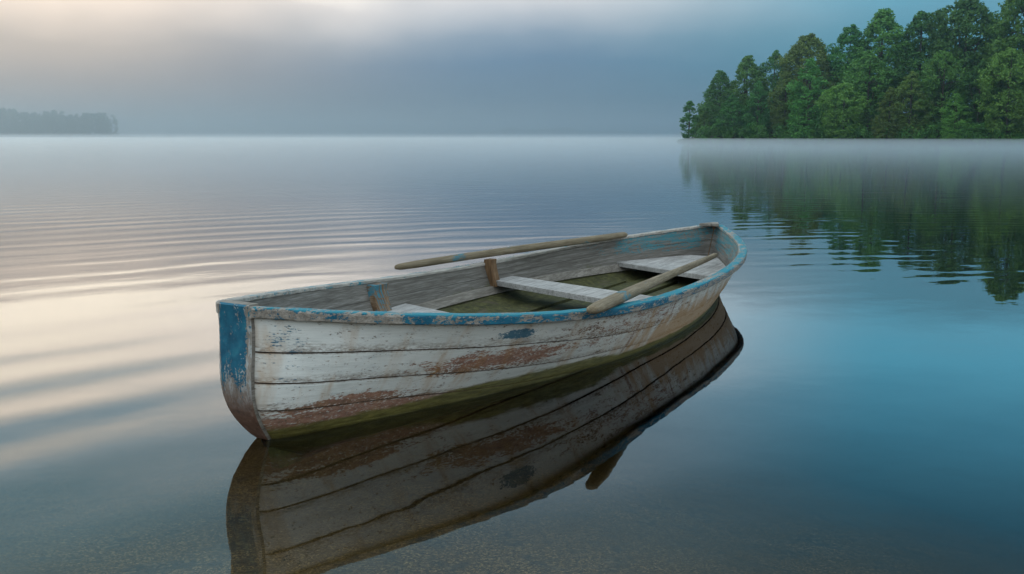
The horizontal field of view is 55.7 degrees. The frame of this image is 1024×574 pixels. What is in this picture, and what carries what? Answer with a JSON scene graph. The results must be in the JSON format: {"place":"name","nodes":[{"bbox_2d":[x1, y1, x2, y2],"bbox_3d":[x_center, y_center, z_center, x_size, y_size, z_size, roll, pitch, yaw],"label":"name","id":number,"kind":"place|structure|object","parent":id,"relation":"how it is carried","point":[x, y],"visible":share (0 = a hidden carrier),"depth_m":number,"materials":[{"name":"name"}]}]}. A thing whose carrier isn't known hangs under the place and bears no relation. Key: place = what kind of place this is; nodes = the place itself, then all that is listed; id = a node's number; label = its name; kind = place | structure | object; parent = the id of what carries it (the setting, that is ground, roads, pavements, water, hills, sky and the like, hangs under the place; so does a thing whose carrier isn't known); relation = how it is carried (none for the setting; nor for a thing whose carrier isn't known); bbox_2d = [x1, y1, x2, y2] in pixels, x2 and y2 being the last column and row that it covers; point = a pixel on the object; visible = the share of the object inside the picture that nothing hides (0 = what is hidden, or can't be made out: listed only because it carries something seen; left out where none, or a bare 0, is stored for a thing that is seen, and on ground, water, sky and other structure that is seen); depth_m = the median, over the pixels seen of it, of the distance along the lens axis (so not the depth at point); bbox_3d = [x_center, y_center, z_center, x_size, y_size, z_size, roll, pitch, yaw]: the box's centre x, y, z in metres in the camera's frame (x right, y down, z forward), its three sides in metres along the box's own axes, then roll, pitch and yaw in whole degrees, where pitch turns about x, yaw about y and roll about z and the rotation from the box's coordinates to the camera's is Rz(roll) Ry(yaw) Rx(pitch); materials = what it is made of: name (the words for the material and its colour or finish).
{"place":"outdoors","nodes":[
{"label":"outdoors","id":0,"kind":"place"},
{"bbox_2d":[0,135,132,136],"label":"shoreline","id":1,"kind":"structure","parent":0,"point":[63,136],"depth_m":1256.94,"materials":[{"name":"soil"}]},
{"bbox_2d":[0,107,118,135],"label":"island wood","id":2,"kind":"object","parent":1,"relation":"on","point":[53,122],"visible":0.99,"depth_m":1266.27,"materials":[{"name":"grey plant"}]},
{"bbox_2d":[133,127,681,136],"bbox_3d":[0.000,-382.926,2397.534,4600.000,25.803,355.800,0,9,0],"label":"hills","id":3,"kind":"structure","parent":0,"point":[549,132],"depth_m":2296.88,"materials":[{"name":"grey"}]},
{"bbox_2d":[0,262,1023,573],"bbox_3d":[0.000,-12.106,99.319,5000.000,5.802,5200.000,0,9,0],"label":"lake bed","id":4,"kind":"object","parent":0,"point":[772,424],"visible":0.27,"depth_m":7.27,"materials":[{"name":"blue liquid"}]},
{"bbox_2d":[0,137,1023,290],"bbox_3d":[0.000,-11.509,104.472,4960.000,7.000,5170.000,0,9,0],"label":"lake water","id":5,"kind":"structure","parent":0,"point":[80,208],"depth_m":17.35,"materials":[{"name":"liquid"}]},
{"bbox_2d":[216,222,746,468],"bbox_3d":[0.355,0.040,6.002,1.696,0.697,5.528,5,10,30],"label":"rowing boat","id":6,"kind":"object","parent":5,"relation":"on","point":[307,372],"visible":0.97,"depth_m":4.29,"materials":[{"name":"white paint"}]},
{"bbox_2d":[394,232,627,269],"bbox_3d":[0.095,-0.274,6.895,0.072,0.056,2.422,8,13,42],"label":"oar","id":7,"kind":"object","parent":6,"relation":"on","point":[496,252],"visible":1,"depth_m":6.73,"materials":[{"name":"brown wood"}]},
{"bbox_2d":[586,253,717,313],"bbox_3d":[0.983,-0.079,5.977,0.084,0.052,3.564,3,7,20],"label":"oar","id":8,"kind":"object","parent":6,"relation":"on","point":[616,299],"visible":1,"depth_m":5.05,"materials":[{"name":"brown wood"}]},
{"bbox_2d":[0,0,1023,135],"label":"sky","id":9,"kind":"structure","parent":0,"point":[161,67],"materials":[{"name":"grey"}]},
{"bbox_2d":[676,117,1023,143],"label":"shore land","id":10,"kind":"structure","parent":0,"point":[862,140],"depth_m":178.43,"materials":[{"name":"green plant"}]},
{"bbox_2d":[679,101,699,139],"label":"tree","id":11,"kind":"object","parent":10,"relation":"on","point":[689,117],"visible":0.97,"depth_m":203.76,"materials":[{"name":"green plant"}]},
{"bbox_2d":[695,110,714,137],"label":"tree","id":12,"kind":"object","parent":10,"relation":"on","point":[707,120],"visible":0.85,"depth_m":201.55,"materials":[{"name":"green plant"}]},
{"bbox_2d":[698,70,746,136],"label":"tree","id":13,"kind":"object","parent":10,"relation":"on","point":[712,91],"visible":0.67,"depth_m":200.75,"materials":[{"name":"green plant"}]},
{"bbox_2d":[712,94,748,138],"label":"tree","id":14,"kind":"object","parent":10,"relation":"on","point":[732,116],"visible":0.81,"depth_m":196.69,"materials":[{"name":"green plant"}]},
{"bbox_2d":[714,55,770,124],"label":"tree","id":15,"kind":"object","parent":10,"relation":"on","point":[746,62],"visible":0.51,"depth_m":199.21,"materials":[{"name":"green plant"}]},
{"bbox_2d":[740,80,774,137],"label":"tree","id":16,"kind":"object","parent":10,"relation":"on","point":[765,120],"visible":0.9,"depth_m":194.45,"materials":[{"name":"green plant"}]},
{"bbox_2d":[751,50,784,130],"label":"tree","id":17,"kind":"object","parent":10,"relation":"on","point":[772,77],"visible":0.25,"depth_m":199.42,"materials":[{"name":"green plant"}]},
{"bbox_2d":[767,71,806,136],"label":"tree","id":18,"kind":"object","parent":10,"relation":"on","point":[777,117],"visible":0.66,"depth_m":191.68,"materials":[{"name":"green plant"}]},
{"bbox_2d":[784,58,832,139],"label":"tree","id":19,"kind":"object","parent":10,"relation":"on","point":[812,71],"visible":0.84,"depth_m":185.06,"materials":[{"name":"green plant"}]},
{"bbox_2d":[774,33,844,126],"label":"tree","id":20,"kind":"object","parent":10,"relation":"on","point":[799,49],"visible":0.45,"depth_m":192.10,"materials":[{"name":"green plant"}]},
{"bbox_2d":[813,82,869,141],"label":"tree","id":21,"kind":"object","parent":10,"relation":"on","point":[826,105],"visible":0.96,"depth_m":178.51,"materials":[{"name":"green plant"}]},
{"bbox_2d":[823,24,872,127],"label":"tree","id":22,"kind":"object","parent":10,"relation":"on","point":[838,54],"visible":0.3,"depth_m":188.64,"materials":[{"name":"green plant"}]},
{"bbox_2d":[691,122,1023,142],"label":"bank shrubs","id":23,"kind":"object","parent":10,"relation":"on","point":[862,130],"visible":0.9,"depth_m":178.02,"materials":[{"name":"green plant"}]},
{"bbox_2d":[691,22,1023,137],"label":"wood interior","id":24,"kind":"object","parent":10,"relation":"on","point":[771,89],"visible":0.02,"depth_m":193.44,"materials":[{"name":"green plant"}]},
{"bbox_2d":[833,50,896,134],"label":"tree","id":25,"kind":"object","parent":10,"relation":"on","point":[870,56],"visible":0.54,"depth_m":179.53,"materials":[{"name":"green plant"}]},
{"bbox_2d":[824,8,919,124],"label":"tree","id":26,"kind":"object","parent":10,"relation":"on","point":[883,20],"visible":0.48,"depth_m":183.42,"materials":[{"name":"green plant"}]},
{"bbox_2d":[870,87,906,140],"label":"tree","id":27,"kind":"object","parent":10,"relation":"on","point":[882,110],"visible":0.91,"depth_m":172.98,"materials":[{"name":"green plant"}]},
{"bbox_2d":[886,71,936,138],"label":"tree","id":28,"kind":"object","parent":10,"relation":"on","point":[913,76],"visible":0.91,"depth_m":171.67,"materials":[{"name":"green plant"}]},
{"bbox_2d":[886,10,942,126],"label":"tree","id":29,"kind":"object","parent":10,"relation":"on","point":[917,25],"visible":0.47,"depth_m":180.63,"materials":[{"name":"green plant"}]},
{"bbox_2d":[910,50,976,135],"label":"tree","id":30,"kind":"object","parent":10,"relation":"on","point":[928,81],"visible":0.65,"depth_m":169.91,"materials":[{"name":"green plant"}]},
{"bbox_2d":[939,93,972,140],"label":"tree","id":31,"kind":"object","parent":10,"relation":"on","point":[948,119],"visible":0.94,"depth_m":165.68,"materials":[{"name":"green plant"}]},
{"bbox_2d":[921,0,1020,126],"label":"tree","id":32,"kind":"object","parent":10,"relation":"on","point":[944,39],"visible":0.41,"depth_m":172.64,"materials":[{"name":"green plant"}]},
{"bbox_2d":[956,60,1004,135],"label":"tree","id":33,"kind":"object","parent":10,"relation":"on","point":[966,81],"visible":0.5,"depth_m":166.39,"materials":[{"name":"green plant"}]},
{"bbox_2d":[968,0,1023,131],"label":"tree","id":34,"kind":"object","parent":10,"relation":"on","point":[1002,26],"visible":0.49,"depth_m":164.12,"materials":[{"name":"green plant"}]},
{"bbox_2d":[974,47,1023,141],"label":"tree","id":35,"kind":"object","parent":10,"relation":"on","point":[986,86],"visible":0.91,"depth_m":160.45,"materials":[{"name":"green plant"}]},
{"bbox_2d":[1006,89,1023,134],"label":"tree","id":36,"kind":"object","parent":10,"relation":"on","point":[1017,116],"visible":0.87,"depth_m":158.54,"materials":[{"name":"green plant"}]}
]}

